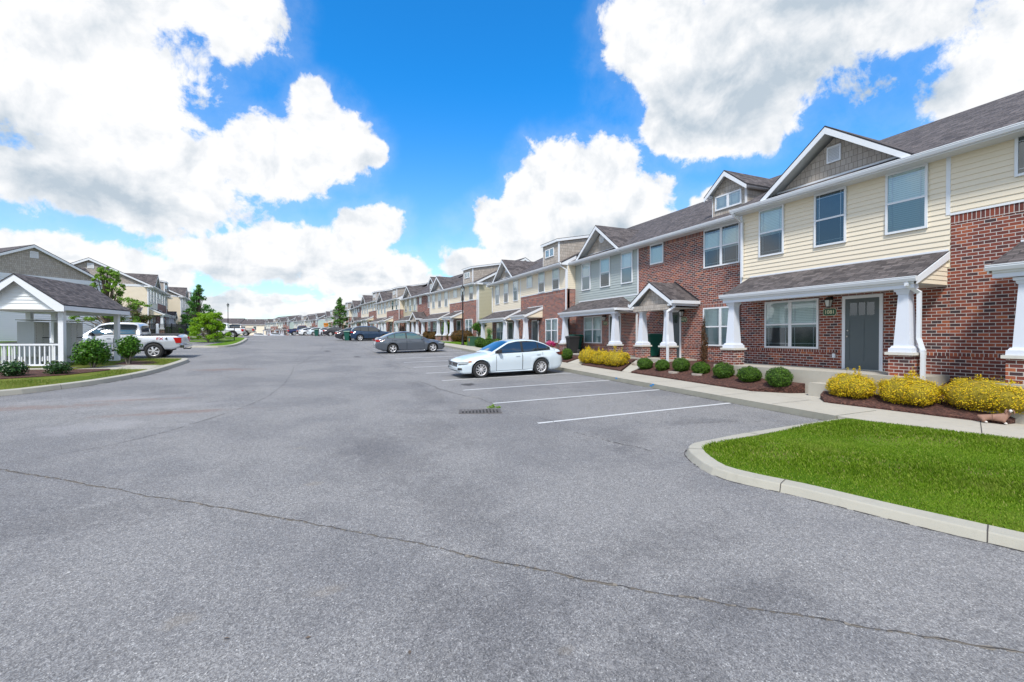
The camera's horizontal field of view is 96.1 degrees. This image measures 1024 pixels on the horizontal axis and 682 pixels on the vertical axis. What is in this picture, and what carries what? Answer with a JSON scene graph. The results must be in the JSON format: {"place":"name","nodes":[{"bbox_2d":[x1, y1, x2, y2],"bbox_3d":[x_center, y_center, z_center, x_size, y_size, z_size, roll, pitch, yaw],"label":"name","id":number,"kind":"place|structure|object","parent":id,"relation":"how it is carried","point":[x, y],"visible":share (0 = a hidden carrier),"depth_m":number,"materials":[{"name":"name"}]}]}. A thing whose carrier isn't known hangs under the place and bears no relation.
{"place":"outdoors","nodes":[
{"label":"outdoors","id":0,"kind":"place"},
{"bbox_2d":[0,358,180,389],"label":"lawn","id":1,"kind":"structure","parent":0,"point":[78,377],"depth_m":16.35,"materials":[{"name":"green plant"}]},
{"bbox_2d":[0,369,109,378],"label":"mulch bed","id":2,"kind":"object","parent":1,"relation":"on","point":[34,373],"visible":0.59,"depth_m":16.94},
{"bbox_2d":[0,359,30,375],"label":"holly shrub","id":3,"kind":"object","parent":2,"relation":"on","point":[14,368],"visible":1,"depth_m":16.05,"materials":[{"name":"green plant"}]},
{"bbox_2d":[43,360,73,373],"bbox_3d":[-16.707,0.983,16.945,0.865,0.595,0.920,0,1,-19],"label":"holly shrub","id":4,"kind":"object","parent":2,"relation":"on","point":[59,367],"visible":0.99,"depth_m":16.80,"materials":[{"name":"green plant"}]},
{"bbox_2d":[0,273,129,369],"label":"gazebo","id":5,"kind":"object","parent":1,"relation":"on","point":[31,296],"visible":0.6,"depth_m":18.79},
{"bbox_2d":[15,319,51,363],"bbox_3d":[-20.610,0.093,19.838,0.725,2.026,0.902,0,1,-13],"label":"mailbox cluster","id":6,"kind":"object","parent":5,"relation":"on","point":[28,332],"visible":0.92,"depth_m":19.50,"materials":[{"name":"grey metal"}]},
{"bbox_2d":[52,320,84,362],"bbox_3d":[-20.248,0.082,21.027,0.725,2.026,0.902,0,1,-13],"label":"mailbox cluster","id":7,"kind":"object","parent":5,"relation":"on","point":[74,332],"visible":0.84,"depth_m":20.76,"materials":[{"name":"grey metal"}]},
{"bbox_2d":[67,337,113,367],"bbox_3d":[-17.430,0.499,19.069,1.471,1.368,1.295,0,1,-41],"label":"green shrub","id":8,"kind":"object","parent":1,"relation":"on","point":[93,351],"visible":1,"depth_m":18.84,"materials":[{"name":"green plant"}]},
{"bbox_2d":[82,365,161,368],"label":"path","id":9,"kind":"structure","parent":1,"relation":"on","point":[127,366],"depth_m":19.47,"materials":[{"name":"concrete"}]},
{"bbox_2d":[115,361,154,364],"bbox_3d":[-17.349,1.054,21.409,1.550,0.183,2.200,0,1,-23],"label":"mulch bed","id":10,"kind":"object","parent":1,"relation":"on","point":[134,362],"visible":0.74,"depth_m":21.04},
{"bbox_2d":[113,335,142,363],"bbox_3d":[-17.334,0.416,20.783,1.148,1.386,1.018,0,1,7],"label":"green shrub","id":11,"kind":"object","parent":10,"relation":"on","point":[129,346],"visible":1,"depth_m":20.60,"materials":[{"name":"green plant"}]},
{"bbox_2d":[215,318,266,334],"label":"terrace building","id":12,"kind":"structure","parent":0,"point":[259,325],"depth_m":210.72,"materials":[{"name":"beige"}]},
{"bbox_2d":[442,341,481,347],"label":"lawn","id":13,"kind":"structure","parent":0,"point":[457,343],"depth_m":42.68,"materials":[{"name":"green plant"}]},
{"bbox_2d":[456,329,472,341],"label":"rust shrub","id":14,"kind":"object","parent":13,"relation":"on","point":[467,333],"visible":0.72,"depth_m":42.92,"materials":[{"name":"brown plant"}]},
{"bbox_2d":[0,335,1023,681],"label":"road","id":15,"kind":"structure","parent":0,"point":[108,583],"depth_m":4.39,"materials":[{"name":"grey asphalt"}]},
{"bbox_2d":[0,358,188,395],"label":"kerb","id":16,"kind":"structure","parent":15,"relation":"on","point":[33,389],"depth_m":15.34,"materials":[{"name":"concrete"}]},
{"bbox_2d":[50,322,191,357],"bbox_3d":[-21.532,-0.056,25.555,6.259,1.989,2.253,0,2,-23],"label":"pickup truck","id":17,"kind":"object","parent":15,"relation":"on","point":[161,344],"visible":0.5,"depth_m":25.21,"materials":[{"name":"silver paint"}]},
{"bbox_2d":[186,337,247,347],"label":"kerb","id":18,"kind":"structure","parent":15,"relation":"on","point":[238,343],"depth_m":36.95,"materials":[{"name":"concrete"}]},
{"bbox_2d":[195,323,246,336],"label":"pickup truck","id":19,"kind":"object","parent":15,"relation":"on","point":[238,331],"visible":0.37,"depth_m":60.97,"materials":[{"name":"paint"}]},
{"bbox_2d":[229,324,256,335],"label":"pickup truck","id":20,"kind":"object","parent":15,"relation":"on","point":[250,330],"visible":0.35,"depth_m":76.30,"materials":[{"name":"beige paint"}]},
{"bbox_2d":[322,327,341,335],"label":"parked car","id":21,"kind":"object","parent":15,"relation":"on","point":[330,331],"visible":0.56,"depth_m":74.13,"materials":[{"name":"grey paint"}]},
{"bbox_2d":[334,328,370,339],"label":"parked car","id":22,"kind":"object","parent":15,"relation":"on","point":[339,334],"visible":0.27,"depth_m":54.48,"materials":[{"name":"grey paint"}]},
{"bbox_2d":[350,326,390,340],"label":"parked car","id":23,"kind":"object","parent":15,"relation":"on","point":[359,333],"visible":0.74,"depth_m":52.49,"materials":[{"name":"blue paint"}]},
{"bbox_2d":[373,331,444,352],"bbox_3d":[-7.352,0.043,32.943,4.875,1.499,2.093,-2,3,-24],"label":"parked car","id":24,"kind":"object","parent":15,"relation":"on","point":[393,342],"visible":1,"depth_m":32.03,"materials":[{"name":"grey paint"}]},
{"bbox_2d":[459,409,501,413],"bbox_3d":[-0.789,1.740,11.362,1.040,0.033,0.600,0,1,-5],"label":"storm drain","id":25,"kind":"object","parent":15,"relation":"on","point":[484,411],"visible":0.98,"depth_m":11.26,"materials":[{"name":"metal"}]},
{"bbox_2d":[448,339,562,377],"bbox_3d":[-0.257,0.662,19.617,4.755,1.490,2.066,-2,3,-24],"label":"parked car","id":26,"kind":"object","parent":15,"relation":"on","point":[511,355],"visible":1,"depth_m":18.90,"materials":[{"name":"white paint"}]},
{"bbox_2d":[0,469,1023,652],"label":"road crack","id":27,"kind":"object","parent":15,"relation":"on","point":[989,647],"visible":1,"depth_m":3.79,"materials":[{"name":"grey asphalt"}]},
{"bbox_2d":[539,403,728,422],"bbox_3d":[3.188,1.718,11.128,5.710,0.116,0.095,0,1,-23],"label":"parking line","id":28,"kind":"object","parent":15,"relation":"on","point":[631,413],"visible":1,"depth_m":10.96,"materials":[{"name":"paint"}]},
{"bbox_2d":[686,418,1023,550],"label":"kerb","id":29,"kind":"structure","parent":15,"relation":"on","point":[699,456],"depth_m":5.33,"materials":[{"name":"concrete"}]},
{"bbox_2d":[714,90,1023,396],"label":"townhouse","id":30,"kind":"structure","parent":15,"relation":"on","point":[845,237],"depth_m":13.13,"materials":[{"name":"beige plastic"}]},
{"bbox_2d":[758,204,783,257],"bbox_3d":[8.742,-3.694,15.523,0.045,1.620,0.920,0,1,-23],"label":"window","id":31,"kind":"structure","parent":30,"relation":"in","point":[771,220],"depth_m":15.52,"materials":[{"name":"white"}]},
{"bbox_2d":[764,298,818,348],"bbox_3d":[9.028,-0.543,14.930,0.045,1.550,1.830,0,1,-23],"label":"window","id":32,"kind":"structure","parent":30,"relation":"in","point":[790,323],"depth_m":14.87,"materials":[{"name":"white glass"}]},
{"bbox_2d":[814,186,846,247],"bbox_3d":[9.499,-3.677,13.754,0.045,1.620,0.930,0,1,-23],"label":"window","id":33,"kind":"structure","parent":30,"relation":"in","point":[830,207],"depth_m":13.74,"materials":[{"name":"white"}]},
{"bbox_2d":[845,297,878,369],"bbox_3d":[9.851,-0.205,12.973,0.075,2.010,0.880,0,1,-23],"label":"door","id":34,"kind":"structure","parent":30,"relation":"in","point":[861,314],"depth_m":12.96,"materials":[{"name":"paint"}]},
{"bbox_2d":[885,163,928,234],"bbox_3d":[10.259,-3.661,11.980,0.045,1.620,0.930,0,1,-23],"label":"window","id":35,"kind":"structure","parent":30,"relation":"in","point":[906,190],"depth_m":11.96,"materials":[{"name":"white"}]},
{"bbox_2d":[938,97,1023,423],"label":"townhouse","id":36,"kind":"structure","parent":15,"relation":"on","point":[987,261],"depth_m":10.54,"materials":[{"name":"red brick"}]},
{"bbox_2d":[1014,136,1023,176],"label":"window","id":37,"kind":"structure","parent":36,"relation":"in","point":[1019,141],"depth_m":10.06,"materials":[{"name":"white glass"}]},
{"bbox_2d":[0,0,1023,318],"label":"sky","id":38,"kind":"structure","parent":0,"point":[275,158],"materials":[{"name":"blue"}]},
{"bbox_2d":[444,343,874,419],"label":"pavement","id":39,"kind":"structure","parent":0,"point":[813,409],"depth_m":13.05,"materials":[{"name":"concrete"}]},
{"bbox_2d":[753,391,825,402],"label":"path","id":40,"kind":"structure","parent":0,"point":[805,396],"depth_m":12.48,"materials":[{"name":"concrete"}]},
{"bbox_2d":[701,418,1023,531],"bbox_3d":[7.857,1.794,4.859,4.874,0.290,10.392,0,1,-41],"label":"lawn","id":41,"kind":"structure","parent":0,"point":[898,444],"depth_m":6.35,"materials":[{"name":"green plant"}]},
{"bbox_2d":[831,403,1023,439],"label":"path","id":42,"kind":"structure","parent":0,"point":[1015,430],"depth_m":9.09,"materials":[{"name":"concrete"}]},
{"bbox_2d":[977,409,1014,423],"bbox_3d":[9.433,1.454,8.966,0.517,0.291,0.220,0,1,39],"label":"dog statue","id":43,"kind":"object","parent":42,"relation":"on","point":[1004,416],"visible":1,"depth_m":8.93,"materials":[{"name":"beige plastic"}]},
{"bbox_3d":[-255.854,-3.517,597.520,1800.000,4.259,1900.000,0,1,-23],"label":"ground","id":44,"kind":"structure","parent":0,"visible":0},
{"bbox_2d":[0,244,105,341],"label":"townhouse","id":45,"kind":"structure","parent":44,"relation":"on","point":[34,260],"depth_m":39.33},
{"bbox_2d":[71,257,171,333],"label":"townhouse","id":46,"kind":"structure","parent":44,"relation":"on","point":[145,288],"depth_m":51.72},
{"bbox_2d":[157,280,175,326],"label":"townhouse","id":47,"kind":"structure","parent":44,"relation":"on","point":[162,302],"depth_m":60.62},
{"bbox_2d":[167,287,189,323],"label":"townhouse","id":48,"kind":"structure","parent":44,"relation":"on","point":[180,297],"depth_m":70.96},
{"bbox_2d":[187,335,243,339],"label":"lawn","id":49,"kind":"structure","parent":44,"relation":"on","point":[236,338],"depth_m":50.14,"materials":[{"name":"green plant"}]},
{"bbox_2d":[146,323,191,334],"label":"picket fence","id":50,"kind":"object","parent":49,"relation":"on","point":[182,326],"visible":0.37,"depth_m":53.30,"materials":[{"name":"black metal"}]},
{"bbox_2d":[190,340,241,345],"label":"lawn","id":51,"kind":"structure","parent":44,"relation":"on","point":[226,342],"depth_m":46.41,"materials":[{"name":"green plant"}]},
{"bbox_2d":[69,266,151,327],"bbox_3d":[-32.714,-2.781,37.393,5.154,6.672,4.464,0,1,37],"label":"elm tree","id":52,"kind":"object","parent":51,"relation":"on","point":[106,289],"visible":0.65,"depth_m":37.41,"materials":[{"name":"green plant"}]},
{"bbox_2d":[128,303,154,324],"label":"crape myrtle","id":53,"kind":"object","parent":51,"relation":"on","point":[144,318],"visible":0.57,"depth_m":42.69,"materials":[{"name":"green plant"}]},
{"bbox_2d":[186,312,232,342],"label":"lime tree","id":54,"kind":"object","parent":51,"relation":"on","point":[210,324],"visible":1,"depth_m":44.38,"materials":[{"name":"green plant"}]},
{"bbox_2d":[268,316,287,334],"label":"townhouse","id":55,"kind":"structure","parent":44,"relation":"on","point":[274,325],"depth_m":188.41,"materials":[{"name":"white"}]},
{"bbox_2d":[280,315,301,334],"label":"townhouse","id":56,"kind":"structure","parent":44,"relation":"on","point":[285,327],"depth_m":179.65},
{"bbox_2d":[309,312,325,327],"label":"townhouse","id":57,"kind":"structure","parent":44,"relation":"on","point":[318,320],"depth_m":151.24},
{"bbox_2d":[327,297,348,328],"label":"oak tree","id":58,"kind":"object","parent":44,"relation":"on","point":[340,319],"visible":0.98,"depth_m":79.74,"materials":[{"name":"green plant"}]},
{"bbox_2d":[341,300,360,328],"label":"townhouse","id":59,"kind":"structure","parent":44,"relation":"on","point":[347,308],"depth_m":99.50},
{"bbox_2d":[345,300,360,327],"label":"townhouse","id":60,"kind":"structure","parent":44,"relation":"on","point":[354,303],"depth_m":96.36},
{"bbox_2d":[354,295,372,326],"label":"townhouse","id":61,"kind":"structure","parent":44,"relation":"on","point":[365,306],"depth_m":85.01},
{"bbox_2d":[362,289,391,327],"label":"townhouse","id":62,"kind":"structure","parent":44,"relation":"on","point":[372,312],"depth_m":79.28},
{"bbox_2d":[369,292,391,330],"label":"townhouse","id":63,"kind":"structure","parent":44,"relation":"on","point":[381,307],"depth_m":72.89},
{"bbox_2d":[379,283,427,331],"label":"townhouse","id":64,"kind":"structure","parent":44,"relation":"on","point":[395,309],"depth_m":66.76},
{"bbox_2d":[394,285,429,331],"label":"townhouse","id":65,"kind":"structure","parent":44,"relation":"on","point":[410,302],"depth_m":62.42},
{"bbox_2d":[409,274,462,334],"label":"townhouse","id":66,"kind":"structure","parent":44,"relation":"on","point":[423,305],"depth_m":57.09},
{"bbox_2d":[419,276,462,340],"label":"townhouse","id":67,"kind":"structure","parent":44,"relation":"on","point":[438,293],"depth_m":51.10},
{"bbox_2d":[441,257,531,341],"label":"townhouse","id":68,"kind":"structure","parent":44,"relation":"on","point":[477,298],"depth_m":44.24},
{"bbox_2d":[478,255,577,339],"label":"townhouse","id":69,"kind":"structure","parent":44,"relation":"on","point":[505,284],"depth_m":36.78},
{"bbox_2d":[496,322,502,339],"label":"window","id":70,"kind":"structure","parent":69,"relation":"in","point":[499,326],"depth_m":38.50,"materials":[{"name":"white glass"}]},
{"bbox_2d":[504,282,508,302],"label":"window","id":71,"kind":"structure","parent":69,"relation":"in","point":[506,285],"depth_m":37.01,"materials":[{"name":"white glass"}]},
{"bbox_2d":[513,279,517,300],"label":"window","id":72,"kind":"structure","parent":69,"relation":"in","point":[515,282],"depth_m":35.35,"materials":[{"name":"white glass"}]},
{"bbox_2d":[562,355,578,362],"bbox_3d":[1.932,0.900,28.957,3.060,0.416,11.300,0,1,-23],"label":"mulch bed","id":73,"kind":"object","parent":44,"relation":"on","point":[574,357],"visible":0.04,"depth_m":23.57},
{"bbox_2d":[561,348,572,359],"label":"box shrub","id":74,"kind":"object","parent":73,"relation":"on","point":[567,354],"visible":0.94,"depth_m":23.55,"materials":[{"name":"green plant"}]},
{"bbox_2d":[509,226,632,349],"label":"townhouse","id":75,"kind":"structure","parent":44,"relation":"on","point":[548,290],"depth_m":30.04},
{"bbox_2d":[532,321,537,340],"bbox_3d":[1.604,-0.383,32.231,0.075,2.010,0.900,0,1,-23],"label":"door","id":76,"kind":"structure","parent":75,"relation":"in","point":[534,323],"depth_m":32.25,"materials":[{"name":"paint"}]},
{"bbox_2d":[538,272,544,292],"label":"window","id":77,"kind":"structure","parent":75,"relation":"in","point":[541,276],"depth_m":31.30,"materials":[{"name":"white glass"}]},
{"bbox_2d":[545,318,557,342],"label":"window","id":78,"kind":"structure","parent":75,"relation":"in","point":[551,325],"depth_m":29.95,"materials":[{"name":"white glass"}]},
{"bbox_2d":[552,268,559,290],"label":"window","id":79,"kind":"structure","parent":75,"relation":"in","point":[555,272],"depth_m":29.36,"materials":[{"name":"white"}]},
{"bbox_2d":[581,359,636,370],"bbox_3d":[5.287,1.249,21.123,3.060,0.879,3.150,0,1,-23],"label":"mulch bed","id":80,"kind":"object","parent":44,"relation":"on","point":[618,368],"visible":0.26,"depth_m":20.20,"materials":[{"name":"brown soil"}]},
{"bbox_2d":[578,345,594,362],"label":"golden shrub","id":81,"kind":"object","parent":80,"relation":"on","point":[585,354],"visible":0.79,"depth_m":21.74,"materials":[{"name":"yellow plant"}]},
{"bbox_2d":[590,347,607,364],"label":"golden shrub","id":82,"kind":"object","parent":80,"relation":"on","point":[596,357],"visible":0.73,"depth_m":20.89,"materials":[{"name":"yellow plant"}]},
{"bbox_2d":[601,346,630,366],"bbox_3d":[4.614,0.715,20.190,1.116,1.024,1.511,0,1,-23],"label":"golden shrub","id":83,"kind":"object","parent":80,"relation":"on","point":[615,358],"visible":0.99,"depth_m":19.78,"materials":[{"name":"yellow plant"}]},
{"bbox_2d":[558,202,702,356],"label":"townhouse","id":84,"kind":"structure","parent":44,"relation":"on","point":[605,262],"depth_m":25.15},
{"bbox_2d":[565,336,579,352],"bbox_3d":[3.496,0.193,26.464,0.754,0.996,0.598,0,1,-18],"label":"wheeled bin","id":85,"kind":"object","parent":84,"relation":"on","point":[572,342],"visible":0.95,"depth_m":26.25,"materials":[{"name":"black plastic"}]},
{"bbox_2d":[582,262,590,290],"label":"window","id":86,"kind":"structure","parent":84,"relation":"in","point":[586,267],"depth_m":27.12,"materials":[{"name":"white"}]},
{"bbox_2d":[584,316,601,342],"bbox_3d":[4.653,-0.651,26.545,0.045,1.550,1.830,0,1,-23],"label":"window","id":87,"kind":"structure","parent":84,"relation":"in","point":[592,324],"depth_m":26.49,"materials":[{"name":"white glass"}]},
{"bbox_2d":[600,256,609,287],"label":"window","id":88,"kind":"structure","parent":84,"relation":"in","point":[604,262],"depth_m":25.35,"materials":[{"name":"white"}]},
{"bbox_2d":[621,250,632,283],"bbox_3d":[5.884,-3.768,23.595,0.045,1.620,0.930,0,1,-23],"label":"window","id":89,"kind":"structure","parent":84,"relation":"in","point":[626,257],"depth_m":23.57,"materials":[{"name":"white"}]},
{"bbox_2d":[628,170,781,361],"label":"townhouse","id":90,"kind":"structure","parent":44,"relation":"on","point":[689,267],"depth_m":19.23,"materials":[{"name":"red brick"}]},
{"bbox_2d":[648,334,662,356],"bbox_3d":[6.499,0.197,21.333,0.820,1.083,0.650,0,1,-23],"label":"wheeled bin","id":91,"kind":"object","parent":90,"relation":"on","point":[654,340],"visible":0.59,"depth_m":21.08,"materials":[{"name":"plastic"}]},
{"bbox_2d":[650,242,663,264],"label":"window","id":92,"kind":"structure","parent":90,"relation":"in","point":[656,254],"depth_m":21.53,"materials":[{"name":"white glass"}]},
{"bbox_2d":[672,312,678,357],"bbox_3d":[7.170,-0.276,20.631,0.075,2.010,0.910,0,1,-23],"label":"door","id":93,"kind":"structure","parent":90,"relation":"in","point":[675,315],"depth_m":20.40,"materials":[{"name":"paint"}]},
{"bbox_2d":[703,221,739,268],"bbox_3d":[8.242,-3.748,18.132,0.045,1.560,1.750,0,1,-23],"label":"window","id":94,"kind":"structure","parent":90,"relation":"in","point":[720,248],"depth_m":18.09,"materials":[{"name":"white"}]},
{"bbox_2d":[703,306,739,345],"bbox_3d":[8.235,-0.573,18.180,0.045,1.550,1.750,0,1,-23],"label":"window","id":95,"kind":"structure","parent":90,"relation":"in","point":[716,318],"depth_m":18.37,"materials":[{"name":"white glass"}]},
{"bbox_2d":[631,361,804,392],"bbox_3d":[7.409,1.367,16.169,3.060,1.024,6.630,0,1,-23],"label":"mulch bed","id":96,"kind":"object","parent":44,"relation":"on","point":[735,382],"visible":0.45,"depth_m":14.84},
{"bbox_2d":[637,358,652,368],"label":"box shrub","id":97,"kind":"object","parent":96,"relation":"on","point":[644,363],"visible":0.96,"depth_m":18.25,"materials":[{"name":"green plant"}]},
{"bbox_2d":[655,359,669,370],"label":"box shrub","id":98,"kind":"object","parent":96,"relation":"on","point":[662,364],"visible":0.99,"depth_m":17.52,"materials":[{"name":"green plant"}]},
{"bbox_2d":[672,357,689,371],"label":"box shrub","id":99,"kind":"object","parent":96,"relation":"on","point":[681,364],"visible":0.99,"depth_m":16.79,"materials":[{"name":"green plant"}]},
{"bbox_2d":[691,362,710,373],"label":"box shrub","id":100,"kind":"object","parent":96,"relation":"on","point":[701,368],"visible":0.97,"depth_m":15.95,"materials":[{"name":"green plant"}]},
{"bbox_2d":[699,315,708,362],"bbox_3d":[7.495,-0.038,17.949,0.378,1.924,0.392,0,1,-23],"label":"dead arborvitae","id":101,"kind":"object","parent":96,"relation":"on","point":[704,346],"visible":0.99,"depth_m":17.91,"materials":[{"name":"brown plant"}]},
{"bbox_2d":[712,362,734,377],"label":"box shrub","id":102,"kind":"object","parent":96,"relation":"on","point":[722,370],"visible":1,"depth_m":14.92,"materials":[{"name":"green plant"}]},
{"bbox_2d":[736,366,762,381],"bbox_3d":[7.326,1.030,14.179,0.721,0.571,0.822,0,1,-6],"label":"box shrub","id":103,"kind":"object","parent":96,"relation":"on","point":[748,374],"visible":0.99,"depth_m":13.96,"materials":[{"name":"green plant"}]},
{"bbox_2d":[764,366,793,386],"bbox_3d":[7.651,1.043,13.188,0.733,0.653,0.794,0,1,1],"label":"box shrub","id":104,"kind":"object","parent":96,"relation":"on","point":[779,377],"visible":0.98,"depth_m":12.97,"materials":[{"name":"green plant"}]},
{"bbox_2d":[820,381,1014,423],"bbox_3d":[9.452,1.512,10.752,2.550,1.091,3.700,0,1,-23],"label":"mulch bed","id":105,"kind":"object","parent":44,"relation":"on","point":[940,409],"visible":0.32,"depth_m":10.23,"materials":[{"name":"brown soil"}]},
{"bbox_2d":[825,366,878,399],"bbox_3d":[8.528,1.039,11.486,1.096,0.855,1.242,0,1,-23],"label":"golden shrub","id":106,"kind":"object","parent":105,"relation":"on","point":[846,384],"visible":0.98,"depth_m":11.20,"materials":[{"name":"yellow plant"}]},
{"bbox_2d":[875,367,944,406],"bbox_3d":[9.130,1.052,10.505,1.200,0.958,1.255,0,1,-23],"label":"golden shrub","id":107,"kind":"object","parent":105,"relation":"on","point":[915,391],"visible":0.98,"depth_m":10.27,"materials":[{"name":"yellow plant"}]},
{"bbox_2d":[937,374,1023,413],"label":"golden shrub","id":108,"kind":"object","parent":105,"relation":"on","point":[987,394],"visible":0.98,"depth_m":9.34,"materials":[{"name":"yellow plant"}]},
{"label":"lawn","id":109,"kind":"structure","parent":0,"visible":0},
{"bbox_2d":[178,284,215,326],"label":"evergreen tree","id":110,"kind":"object","parent":109,"relation":"on","point":[195,303],"visible":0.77,"depth_m":63.95,"materials":[{"name":"green plant"}]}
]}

